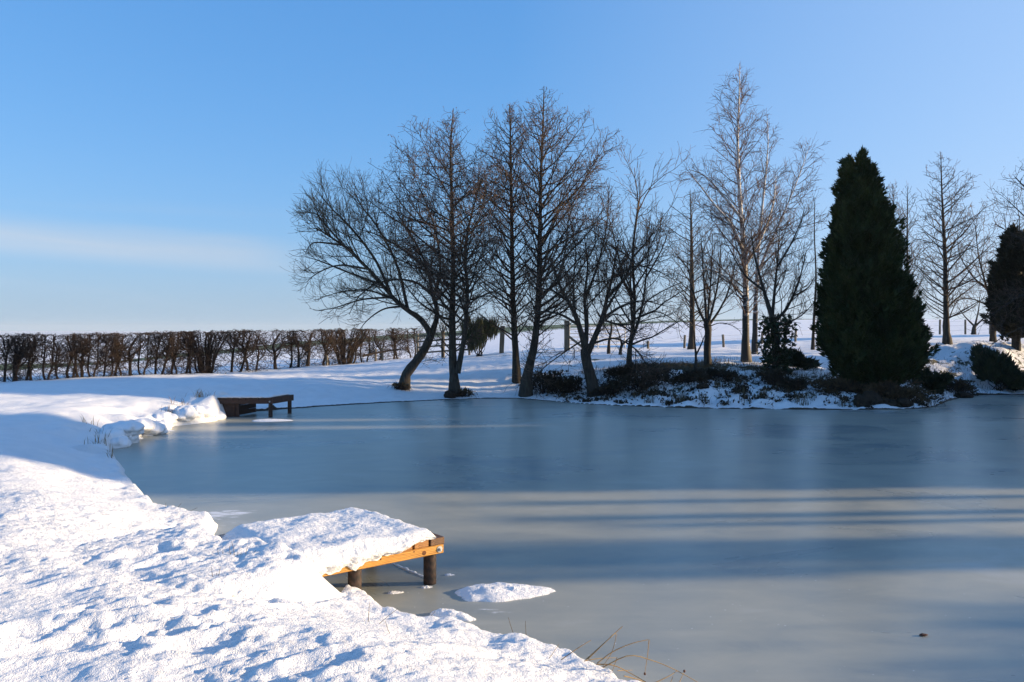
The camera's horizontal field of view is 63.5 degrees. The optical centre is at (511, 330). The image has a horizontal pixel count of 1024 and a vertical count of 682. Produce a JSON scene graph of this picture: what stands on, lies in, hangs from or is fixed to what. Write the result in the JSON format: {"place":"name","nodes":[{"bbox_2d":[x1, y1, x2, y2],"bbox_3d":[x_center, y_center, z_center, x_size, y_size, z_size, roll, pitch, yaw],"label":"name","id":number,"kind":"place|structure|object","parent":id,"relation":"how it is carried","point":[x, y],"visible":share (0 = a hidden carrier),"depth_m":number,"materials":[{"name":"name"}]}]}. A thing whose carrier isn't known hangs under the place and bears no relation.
{"place":"outdoors","nodes":[
{"label":"outdoors","id":0,"kind":"place"},
{"bbox_2d":[0,319,1023,681],"bbox_3d":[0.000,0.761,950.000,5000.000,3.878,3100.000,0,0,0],"label":"ground","id":1,"kind":"structure","parent":0,"point":[108,567],"depth_m":6.36,"materials":[{"name":"snow"}]},
{"bbox_2d":[0,336,21,379],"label":"hedge plant","id":2,"kind":"object","parent":1,"relation":"on","point":[2,377],"visible":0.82,"depth_m":27.98,"materials":[{"name":"plant"}]},
{"bbox_2d":[0,333,45,381],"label":"hedge plant","id":3,"kind":"object","parent":1,"relation":"on","point":[12,359],"visible":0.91,"depth_m":28.05,"materials":[{"name":"plant"}]},
{"bbox_2d":[2,335,46,380],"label":"hedge plant","id":4,"kind":"object","parent":1,"relation":"on","point":[14,346],"visible":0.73,"depth_m":28.10,"materials":[{"name":"plant"}]},
{"bbox_2d":[5,333,54,381],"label":"hedge plant","id":5,"kind":"object","parent":1,"relation":"on","point":[30,362],"visible":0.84,"depth_m":28.31,"materials":[{"name":"plant"}]},
{"bbox_2d":[26,333,84,379],"bbox_3d":[-15.835,0.978,28.671,1.936,1.768,0.853,0,0,1],"label":"hedge plant","id":6,"kind":"object","parent":1,"relation":"on","point":[56,352],"visible":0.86,"depth_m":28.62,"materials":[{"name":"plant"}]},
{"bbox_2d":[38,334,92,379],"bbox_3d":[-15.691,0.980,28.897,2.214,1.721,0.853,0,0,1],"label":"hedge plant","id":7,"kind":"object","parent":1,"relation":"on","point":[64,349],"visible":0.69,"depth_m":28.81,"materials":[{"name":"plant"}]},
{"bbox_2d":[55,333,101,377],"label":"hedge plant","id":8,"kind":"object","parent":1,"relation":"on","point":[76,371],"visible":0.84,"depth_m":28.95,"materials":[{"name":"plant"}]},
{"bbox_2d":[60,332,107,377],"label":"hedge plant","id":9,"kind":"object","parent":1,"relation":"on","point":[86,355],"visible":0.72,"depth_m":29.07,"materials":[{"name":"plant"}]},
{"bbox_2d":[73,333,129,376],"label":"hedge plant","id":10,"kind":"object","parent":1,"relation":"on","point":[97,359],"visible":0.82,"depth_m":29.25,"materials":[{"name":"plant"}]},
{"bbox_2d":[83,332,133,376],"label":"hedge plant","id":11,"kind":"object","parent":1,"relation":"on","point":[111,364],"visible":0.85,"depth_m":29.36,"materials":[{"name":"plant"}]},
{"bbox_2d":[95,332,140,376],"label":"hedge plant","id":12,"kind":"object","parent":1,"relation":"on","point":[120,353],"visible":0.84,"depth_m":29.62,"materials":[{"name":"plant"}]},
{"bbox_2d":[100,333,151,375],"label":"hedge plant","id":13,"kind":"object","parent":1,"relation":"on","point":[131,360],"visible":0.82,"depth_m":29.79,"materials":[{"name":"plant"}]},
{"bbox_2d":[79,386,215,457],"bbox_3d":[-7.880,1.766,17.693,1.772,0.732,9.812,0,0,-8],"label":"shore sedge","id":14,"kind":"object","parent":1,"relation":"on","point":[200,394],"visible":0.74,"depth_m":16.23,"materials":[{"name":"plant"}]},
{"bbox_2d":[124,332,172,374],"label":"hedge plant","id":15,"kind":"object","parent":1,"relation":"on","point":[146,365],"visible":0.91,"depth_m":30.02,"materials":[{"name":"plant"}]},
{"bbox_2d":[99,405,226,448],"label":"snow cushions","id":16,"kind":"object","parent":1,"relation":"on","point":[124,434],"visible":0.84,"depth_m":17.33,"materials":[{"name":"snow"}]},
{"bbox_2d":[141,330,190,374],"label":"hedge plant","id":17,"kind":"object","parent":1,"relation":"on","point":[162,335],"visible":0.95,"depth_m":30.17,"materials":[{"name":"plant"}]},
{"bbox_2d":[139,331,194,374],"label":"hedge plant","id":18,"kind":"object","parent":1,"relation":"on","point":[175,356],"visible":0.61,"depth_m":30.50,"materials":[{"name":"plant"}]},
{"bbox_2d":[166,330,209,373],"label":"hedge plant","id":19,"kind":"object","parent":1,"relation":"on","point":[191,341],"visible":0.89,"depth_m":30.66,"materials":[{"name":"plant"}]},
{"bbox_2d":[176,329,240,373],"bbox_3d":[-11.517,0.869,31.110,2.566,1.812,0.853,0,0,3],"label":"hedge plant","id":20,"kind":"object","parent":1,"relation":"on","point":[210,361],"visible":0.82,"depth_m":31.04,"materials":[{"name":"plant"}]},
{"bbox_2d":[212,329,279,371],"bbox_3d":[-10.467,0.860,32.343,2.603,1.870,0.853,0,0,-1],"label":"hedge plant","id":21,"kind":"object","parent":1,"relation":"on","point":[236,350],"visible":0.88,"depth_m":32.24,"materials":[{"name":"plant"}]},
{"bbox_2d":[217,395,293,416],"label":"fishing platform","id":22,"kind":"structure","parent":1,"relation":"on","point":[234,407],"depth_m":21.01,"materials":[{"name":"wood"}]},
{"bbox_2d":[217,392,289,397],"bbox_3d":[-6.786,1.767,21.420,1.780,0.274,1.054,0,0,0],"label":"snow cover","id":23,"kind":"object","parent":22,"relation":"on","point":[252,395],"visible":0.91,"depth_m":21.05,"materials":[{"name":"snow"}]},
{"bbox_2d":[223,329,287,370],"bbox_3d":[-10.405,0.858,33.002,2.773,1.794,0.853,0,0,-4],"label":"hedge plant","id":24,"kind":"object","parent":1,"relation":"on","point":[258,353],"visible":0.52,"depth_m":32.96,"materials":[{"name":"plant"}]},
{"bbox_2d":[252,328,298,368],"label":"hedge plant","id":25,"kind":"object","parent":1,"relation":"on","point":[275,350],"visible":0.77,"depth_m":33.98,"materials":[{"name":"plant"}]},
{"bbox_2d":[268,330,327,367],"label":"hedge plant","id":26,"kind":"object","parent":1,"relation":"on","point":[291,344],"visible":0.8,"depth_m":35.01,"materials":[{"name":"plant"}]},
{"bbox_2d":[285,330,325,367],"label":"hedge plant","id":27,"kind":"object","parent":1,"relation":"on","point":[310,343],"visible":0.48,"depth_m":35.82,"materials":[{"name":"plant"}]},
{"bbox_2d":[293,328,346,365],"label":"hedge plant","id":28,"kind":"object","parent":1,"relation":"on","point":[329,339],"visible":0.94,"depth_m":36.84,"materials":[{"name":"plant"}]},
{"bbox_2d":[311,327,374,364],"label":"hedge plant","id":29,"kind":"object","parent":1,"relation":"on","point":[350,349],"visible":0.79,"depth_m":37.90,"materials":[{"name":"plant"}]},
{"bbox_2d":[350,328,388,362],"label":"hedge plant","id":30,"kind":"object","parent":1,"relation":"on","point":[371,345],"visible":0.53,"depth_m":39.50,"materials":[{"name":"plant"}]},
{"bbox_2d":[374,349,376,360],"bbox_3d":[-6.441,1.266,39.000,0.105,0.784,0.110,0,0,0],"label":"stake","id":31,"kind":"object","parent":1,"relation":"on","point":[375,356],"visible":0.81,"depth_m":38.97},
{"bbox_2d":[362,348,400,356],"bbox_3d":[-6.146,1.055,39.098,1.950,0.382,0.120,0,0,-31],"label":"fallen rail","id":32,"kind":"object","parent":31,"relation":"attached to","point":[373,353],"visible":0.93,"depth_m":39.01,"materials":[{"name":"brown wood"}]},
{"bbox_2d":[362,328,401,360],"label":"hedge plant","id":33,"kind":"object","parent":1,"relation":"on","point":[380,340],"visible":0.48,"depth_m":40.67,"materials":[{"name":"plant"}]},
{"bbox_2d":[381,348,383,360],"bbox_3d":[-6.177,1.238,39.400,0.105,0.810,0.110,0,0,0],"label":"stake","id":34,"kind":"object","parent":1,"relation":"on","point":[382,355],"visible":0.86,"depth_m":39.36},
{"bbox_2d":[322,533,443,589],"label":"fishing platform","id":35,"kind":"structure","parent":1,"relation":"on","point":[427,550],"depth_m":6.99,"materials":[{"name":"brown wood"}]},
{"bbox_2d":[217,507,435,575],"bbox_3d":[-1.825,1.966,6.941,2.007,0.571,1.370,0,0,-38],"label":"snow cover","id":36,"kind":"object","parent":35,"relation":"on","point":[351,538],"visible":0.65,"depth_m":6.93,"materials":[{"name":"snow"}]},
{"bbox_2d":[281,158,498,389],"bbox_3d":[-3.923,-2.027,27.284,7.181,8.210,4.894,0,0,0],"label":"sallow tree","id":37,"kind":"object","parent":1,"relation":"on","point":[413,363],"visible":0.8,"depth_m":26.89,"materials":[{"name":"brown plant"}]},
{"bbox_2d":[379,327,414,358],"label":"hedge plant","id":38,"kind":"object","parent":1,"relation":"on","point":[394,340],"visible":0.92,"depth_m":41.85,"materials":[{"name":"plant"}]},
{"bbox_2d":[387,381,410,390],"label":"bracken clump","id":39,"kind":"object","parent":1,"relation":"on","point":[402,386],"visible":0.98,"depth_m":27.23,"materials":[{"name":"brown plant"}]},
{"bbox_2d":[384,328,425,357],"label":"hedge plant","id":40,"kind":"object","parent":1,"relation":"on","point":[407,344],"visible":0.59,"depth_m":43.11,"materials":[{"name":"plant"}]},
{"bbox_2d":[345,106,531,396],"bbox_3d":[-2.348,-2.538,26.573,6.055,9.604,5.691,0,0,0],"label":"alder tree","id":41,"kind":"object","parent":1,"relation":"on","point":[443,274],"visible":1,"depth_m":26.48,"materials":[{"name":"brown plant"}]},
{"bbox_2d":[429,305,447,357],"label":"sapling","id":42,"kind":"object","parent":1,"relation":"on","point":[442,351],"visible":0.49,"depth_m":36.56,"materials":[{"name":"brown plant"}]},
{"bbox_2d":[417,331,469,356],"bbox_3d":[-3.131,0.786,37.247,2.944,1.489,0.207,0,0,30],"label":"rail fence","id":43,"kind":"object","parent":1,"relation":"on","point":[444,339],"visible":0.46,"depth_m":37.19,"materials":[{"name":"wood"}]},
{"bbox_2d":[444,390,456,398],"bbox_3d":[-1.981,2.079,26.502,0.426,0.349,0.399,0,0,0],"label":"tree stump","id":44,"kind":"object","parent":1,"relation":"on","point":[451,394],"visible":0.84,"depth_m":26.38,"materials":[{"name":"wood"}]},
{"bbox_2d":[456,386,478,397],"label":"bracken clump","id":45,"kind":"object","parent":1,"relation":"on","point":[463,392],"visible":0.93,"depth_m":26.83,"materials":[{"name":"brown plant"}]},
{"bbox_2d":[458,313,500,356],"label":"broom bush","id":46,"kind":"object","parent":1,"relation":"on","point":[484,336],"visible":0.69,"depth_m":35.24,"materials":[{"name":"green plant"}]},
{"bbox_2d":[499,326,504,352],"bbox_3d":[-0.432,0.477,35.800,0.259,1.344,0.200,0,0,0],"label":"gate post","id":47,"kind":"object","parent":1,"relation":"on","point":[501,346],"visible":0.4,"depth_m":35.70,"materials":[{"name":"wood"}]},
{"bbox_2d":[453,101,563,383],"bbox_3d":[-0.468,-3.085,28.479,3.463,9.894,4.241,0,0,44],"label":"alder tree","id":48,"kind":"object","parent":1,"relation":"on","point":[511,300],"visible":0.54,"depth_m":28.44,"materials":[{"name":"brown plant"}]},
{"bbox_2d":[504,368,577,394],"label":"bramble bush","id":49,"kind":"object","parent":1,"relation":"on","point":[550,377],"visible":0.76,"depth_m":27.06,"materials":[{"name":"brown plant"}]},
{"bbox_2d":[489,87,628,396],"bbox_3d":[1.624,-2.903,27.346,4.880,10.362,4.233,0,0,0],"label":"alder tree","id":50,"kind":"object","parent":1,"relation":"on","point":[524,388],"visible":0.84,"depth_m":26.95,"materials":[{"name":"brown plant"}]},
{"bbox_2d":[543,375,585,394],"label":"bramble bush","id":51,"kind":"object","parent":1,"relation":"on","point":[572,383],"visible":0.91,"depth_m":26.85,"materials":[{"name":"green plant"}]},
{"bbox_2d":[564,320,569,350],"bbox_3d":[2.392,0.301,36.000,0.230,1.459,0.230,0,0,0],"label":"gate post","id":52,"kind":"object","parent":1,"relation":"on","point":[566,338],"visible":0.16,"depth_m":35.88,"materials":[{"name":"wood"}]},
{"bbox_2d":[570,325,625,348],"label":"field gate","id":53,"kind":"structure","parent":52,"relation":"attached to","point":[601,337],"depth_m":37.02,"materials":[{"name":"metal"}]},
{"bbox_2d":[568,336,580,346],"bbox_3d":[2.839,0.571,35.600,0.888,0.716,0.111,0,0,14],"label":"strut","id":54,"kind":"object","parent":1,"relation":"on","point":[573,340],"visible":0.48,"depth_m":35.59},
{"bbox_2d":[501,177,685,398],"bbox_3d":[2.659,-1.395,26.592,6.076,7.274,4.718,0,0,0],"label":"crab apple tree","id":55,"kind":"object","parent":1,"relation":"on","point":[590,378],"visible":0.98,"depth_m":26.17,"materials":[{"name":"brown plant"}]},
{"bbox_2d":[584,387,612,396],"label":"bramble bush","id":56,"kind":"object","parent":1,"relation":"on","point":[590,393],"visible":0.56,"depth_m":26.09,"materials":[{"name":"green plant"}]},
{"bbox_2d":[596,308,619,353],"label":"thorn tree","id":57,"kind":"object","parent":1,"relation":"on","point":[608,345],"visible":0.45,"depth_m":33.96,"materials":[{"name":"brown plant"}]},
{"bbox_2d":[592,377,627,398],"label":"bramble bush","id":58,"kind":"object","parent":1,"relation":"on","point":[607,386],"visible":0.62,"depth_m":25.85,"materials":[{"name":"brown plant"}]},
{"bbox_2d":[549,626,696,681],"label":"rush clump","id":59,"kind":"object","parent":1,"relation":"on","point":[588,657],"visible":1,"depth_m":4.94,"materials":[{"name":"plant"}]},
{"bbox_2d":[598,359,655,385],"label":"bramble bush","id":60,"kind":"object","parent":1,"relation":"on","point":[615,371],"visible":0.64,"depth_m":26.84,"materials":[{"name":"brown plant"}]},
{"bbox_2d":[611,320,652,354],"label":"thorn tree","id":61,"kind":"object","parent":1,"relation":"on","point":[622,344],"visible":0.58,"depth_m":32.95,"materials":[{"name":"brown plant"}]},
{"bbox_2d":[594,363,684,396],"bbox_3d":[4.070,1.556,25.839,2.667,1.124,1.821,0,0,28],"label":"bramble bush","id":62,"kind":"object","parent":1,"relation":"on","point":[632,382],"visible":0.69,"depth_m":25.57,"materials":[{"name":"brown plant"}]},
{"bbox_2d":[575,134,711,363],"bbox_3d":[4.420,-2.383,27.307,3.942,7.880,4.603,0,0,-25],"label":"rowan tree","id":63,"kind":"object","parent":1,"relation":"on","point":[629,287],"visible":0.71,"depth_m":27.46,"materials":[{"name":"brown plant"}]},
{"bbox_2d":[664,368,730,389],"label":"bramble bush","id":64,"kind":"object","parent":1,"relation":"on","point":[686,376],"visible":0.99,"depth_m":25.40,"materials":[{"name":"brown plant"}]},
{"bbox_2d":[656,192,740,348],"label":"alder tree","id":65,"kind":"object","parent":1,"relation":"on","point":[691,334],"visible":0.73,"depth_m":35.93,"materials":[{"name":"brown plant"}]},
{"bbox_2d":[693,330,704,369],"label":"sapling","id":66,"kind":"object","parent":1,"relation":"on","point":[696,353],"visible":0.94,"depth_m":26.97,"materials":[{"name":"brown plant"}]},
{"bbox_2d":[696,382,708,388],"bbox_3d":[5.737,1.701,24.905,0.401,0.264,0.302,0,0,0],"label":"rock","id":67,"kind":"object","parent":1,"relation":"on","point":[703,385],"visible":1,"depth_m":24.82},
{"bbox_2d":[673,204,754,365],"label":"ornamental tree","id":68,"kind":"object","parent":1,"relation":"on","point":[707,323],"visible":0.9,"depth_m":28.46,"materials":[{"name":"brown plant"}]},
{"bbox_2d":[699,367,737,379],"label":"bramble bush","id":69,"kind":"object","parent":1,"relation":"on","point":[714,371],"visible":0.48,"depth_m":26.20,"materials":[{"name":"green plant"}]},
{"bbox_2d":[715,369,739,381],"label":"bramble bush","id":70,"kind":"object","parent":1,"relation":"on","point":[726,375],"visible":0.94,"depth_m":25.81,"materials":[{"name":"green plant"}]},
{"bbox_2d":[647,330,808,348],"bbox_3d":[10.883,0.464,38.538,9.754,1.146,0.580,0,0,-15],"label":"wire fence","id":71,"kind":"object","parent":1,"relation":"on","point":[722,343],"visible":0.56,"depth_m":37.96,"materials":[{"name":"metal"}]},
{"bbox_2d":[675,62,800,361],"bbox_3d":[7.791,-4.154,29.237,5.036,10.737,3.297,0,0,0],"label":"birch tree","id":72,"kind":"object","parent":1,"relation":"on","point":[746,355],"visible":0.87,"depth_m":28.99,"materials":[{"name":"brown plant"}]},
{"bbox_2d":[545,368,945,408],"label":"bank litter","id":73,"kind":"object","parent":1,"relation":"on","point":[663,393],"visible":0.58,"depth_m":24.67,"materials":[{"name":"brown plant"}]},
{"bbox_2d":[712,186,829,373],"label":"thorn tree","id":74,"kind":"object","parent":1,"relation":"on","point":[777,355],"visible":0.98,"depth_m":27.45,"materials":[{"name":"brown plant"}]},
{"bbox_2d":[753,366,791,389],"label":"bramble bush","id":75,"kind":"object","parent":1,"relation":"on","point":[769,375],"visible":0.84,"depth_m":25.33,"materials":[{"name":"brown plant"}]},
{"bbox_2d":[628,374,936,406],"bbox_3d":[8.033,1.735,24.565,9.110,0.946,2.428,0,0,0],"label":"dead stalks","id":76,"kind":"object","parent":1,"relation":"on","point":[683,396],"visible":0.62,"depth_m":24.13,"materials":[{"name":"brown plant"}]},
{"bbox_2d":[561,348,1011,397],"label":"bank grass","id":77,"kind":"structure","parent":1,"relation":"on","point":[689,364],"depth_m":28.02,"materials":[{"name":"plant"}]},
{"bbox_2d":[744,113,830,353],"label":"birch tree","id":78,"kind":"object","parent":1,"relation":"on","point":[754,348],"visible":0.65,"depth_m":32.85,"materials":[{"name":"brown plant"}]},
{"bbox_2d":[775,376,809,391],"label":"bramble bush","id":79,"kind":"object","parent":1,"relation":"on","point":[800,383],"visible":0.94,"depth_m":24.79,"materials":[{"name":"brown plant"}]},
{"bbox_2d":[787,347,822,370],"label":"juniper bush","id":80,"kind":"object","parent":1,"relation":"on","point":[802,360],"visible":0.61,"depth_m":28.09,"materials":[{"name":"green plant"}]},
{"bbox_2d":[807,195,823,349],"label":"sapling","id":81,"kind":"object","parent":1,"relation":"on","point":[813,339],"visible":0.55,"depth_m":33.97,"materials":[{"name":"brown plant"}]},
{"bbox_2d":[807,374,884,396],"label":"bracken clump","id":82,"kind":"object","parent":1,"relation":"on","point":[829,385],"visible":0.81,"depth_m":24.64,"materials":[{"name":"brown plant"}]},
{"bbox_2d":[854,390,883,406],"bbox_3d":[10.115,2.077,23.445,0.877,0.752,0.519,0,0,0],"label":"rock","id":83,"kind":"object","parent":1,"relation":"on","point":[866,397],"visible":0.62,"depth_m":23.32,"materials":[{"name":"stone"}]},
{"bbox_2d":[808,145,941,394],"bbox_3d":[11.003,-1.773,25.194,3.591,7.723,3.471,0,0,0],"label":"conifer tree","id":84,"kind":"object","parent":1,"relation":"on","point":[869,308],"visible":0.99,"depth_m":24.38,"materials":[{"name":"green plant"}]},
{"bbox_2d":[880,398,898,406],"bbox_3d":[10.614,2.155,23.382,0.576,0.494,0.481,0,0,-18],"label":"rock","id":85,"kind":"object","parent":1,"relation":"on","point":[895,403],"visible":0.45,"depth_m":23.28,"materials":[{"name":"stone"}]},
{"bbox_2d":[852,378,942,405],"bbox_3d":[11.399,2.029,24.054,2.932,1.300,1.330,0,0,0],"label":"bracken clump","id":86,"kind":"object","parent":1,"relation":"on","point":[888,388],"visible":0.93,"depth_m":23.81,"materials":[{"name":"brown plant"}]},
{"bbox_2d":[895,398,913,407],"bbox_3d":[11.126,2.096,23.496,0.522,0.373,0.543,0,0,42],"label":"rock","id":87,"kind":"object","parent":1,"relation":"on","point":[902,401],"visible":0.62,"depth_m":23.34,"materials":[{"name":"stone"}]},
{"bbox_2d":[887,181,937,295],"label":"alder tree","id":88,"kind":"object","parent":1,"relation":"on","point":[907,225],"visible":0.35,"depth_m":35.00,"materials":[{"name":"brown plant"}]},
{"bbox_2d":[910,365,955,393],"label":"juniper bush","id":89,"kind":"object","parent":1,"relation":"on","point":[938,381],"visible":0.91,"depth_m":26.46,"materials":[{"name":"green plant"}]},
{"bbox_2d":[945,381,960,393],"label":"bramble bush","id":90,"kind":"object","parent":1,"relation":"on","point":[951,385],"visible":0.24,"depth_m":27.27,"materials":[{"name":"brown plant"}]},
{"bbox_2d":[907,152,1000,344],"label":"alder tree","id":91,"kind":"object","parent":1,"relation":"on","point":[946,336],"visible":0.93,"depth_m":32.98,"materials":[{"name":"brown plant"}]},
{"bbox_2d":[931,320,989,333],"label":"wire fence","id":92,"kind":"object","parent":1,"relation":"on","point":[954,330],"visible":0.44,"depth_m":46.95,"materials":[{"name":"metal"}]},
{"bbox_2d":[954,392,973,397],"bbox_3d":[14.713,2.154,26.982,0.676,0.322,0.488,0,0,-26],"label":"rock","id":93,"kind":"object","parent":1,"relation":"on","point":[963,395],"visible":0.54,"depth_m":26.85,"materials":[{"name":"stone"}]},
{"bbox_2d":[950,378,984,395],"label":"bracken clump","id":94,"kind":"object","parent":1,"relation":"on","point":[966,386],"visible":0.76,"depth_m":27.84,"materials":[{"name":"brown plant"}]},
{"bbox_2d":[956,289,987,334],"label":"sapling","id":95,"kind":"object","parent":1,"relation":"on","point":[974,325],"visible":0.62,"depth_m":45.97,"materials":[{"name":"brown plant"}]},
{"bbox_2d":[939,182,1023,341],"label":"thorn tree","id":96,"kind":"object","parent":1,"relation":"on","point":[992,337],"visible":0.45,"depth_m":34.14,"materials":[{"name":"brown plant"}]},
{"bbox_2d":[967,342,1023,390],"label":"juniper bush","id":97,"kind":"object","parent":1,"relation":"on","point":[996,367],"visible":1,"depth_m":28.45,"materials":[{"name":"green plant"}]},
{"bbox_2d":[968,160,1023,353],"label":"alder tree","id":98,"kind":"object","parent":1,"relation":"on","point":[1013,300],"visible":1,"depth_m":27.46,"materials":[{"name":"brown plant"}]},
{"bbox_2d":[978,222,1023,350],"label":"conifer tree","id":99,"kind":"object","parent":1,"relation":"on","point":[1007,263],"visible":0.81,"depth_m":30.70,"materials":[{"name":"green plant"}]},
{"bbox_2d":[1003,361,1023,392],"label":"juniper bush","id":100,"kind":"object","parent":1,"relation":"on","point":[1021,371],"visible":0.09,"depth_m":28.77,"materials":[{"name":"green plant"}]},
{"bbox_2d":[0,0,1023,330],"label":"sky","id":101,"kind":"structure","parent":0,"point":[154,154],"materials":[{"name":"blue"}]},
{"bbox_2d":[113,395,1023,681],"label":"ice","id":102,"kind":"structure","parent":0,"point":[743,545],"depth_m":9.93,"materials":[{"name":"ice"}]},
{"bbox_2d":[252,419,292,421],"bbox_3d":[-5.860,2.186,20.215,0.983,0.036,0.622,0,0,-20],"label":"snow mound","id":103,"kind":"object","parent":102,"relation":"on","point":[265,420],"visible":1,"depth_m":20.05,"materials":[{"name":"snow"}]},
{"bbox_2d":[387,591,402,593],"bbox_3d":[-0.976,2.193,6.927,0.143,0.021,0.067,0,0,0],"label":"snow mound","id":104,"kind":"object","parent":102,"relation":"on","point":[393,592],"visible":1,"depth_m":6.92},
{"bbox_2d":[391,563,422,577],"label":"snow ridge","id":105,"kind":"structure","parent":102,"relation":"on","point":[408,570],"depth_m":7.56,"materials":[{"name":"snow"}]},
{"bbox_2d":[430,608,475,621],"bbox_3d":[-0.452,2.173,6.337,0.389,0.061,0.184,0,0,22],"label":"snow mound","id":106,"kind":"object","parent":102,"relation":"on","point":[459,615],"visible":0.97,"depth_m":6.30,"materials":[{"name":"snow"}]},
{"bbox_2d":[455,582,554,601],"bbox_3d":[-0.057,2.169,6.956,0.821,0.070,0.478,0,0,-23],"label":"snow mound","id":107,"kind":"object","parent":102,"relation":"on","point":[499,592],"visible":1,"depth_m":6.84,"materials":[{"name":"snow"}]}
]}

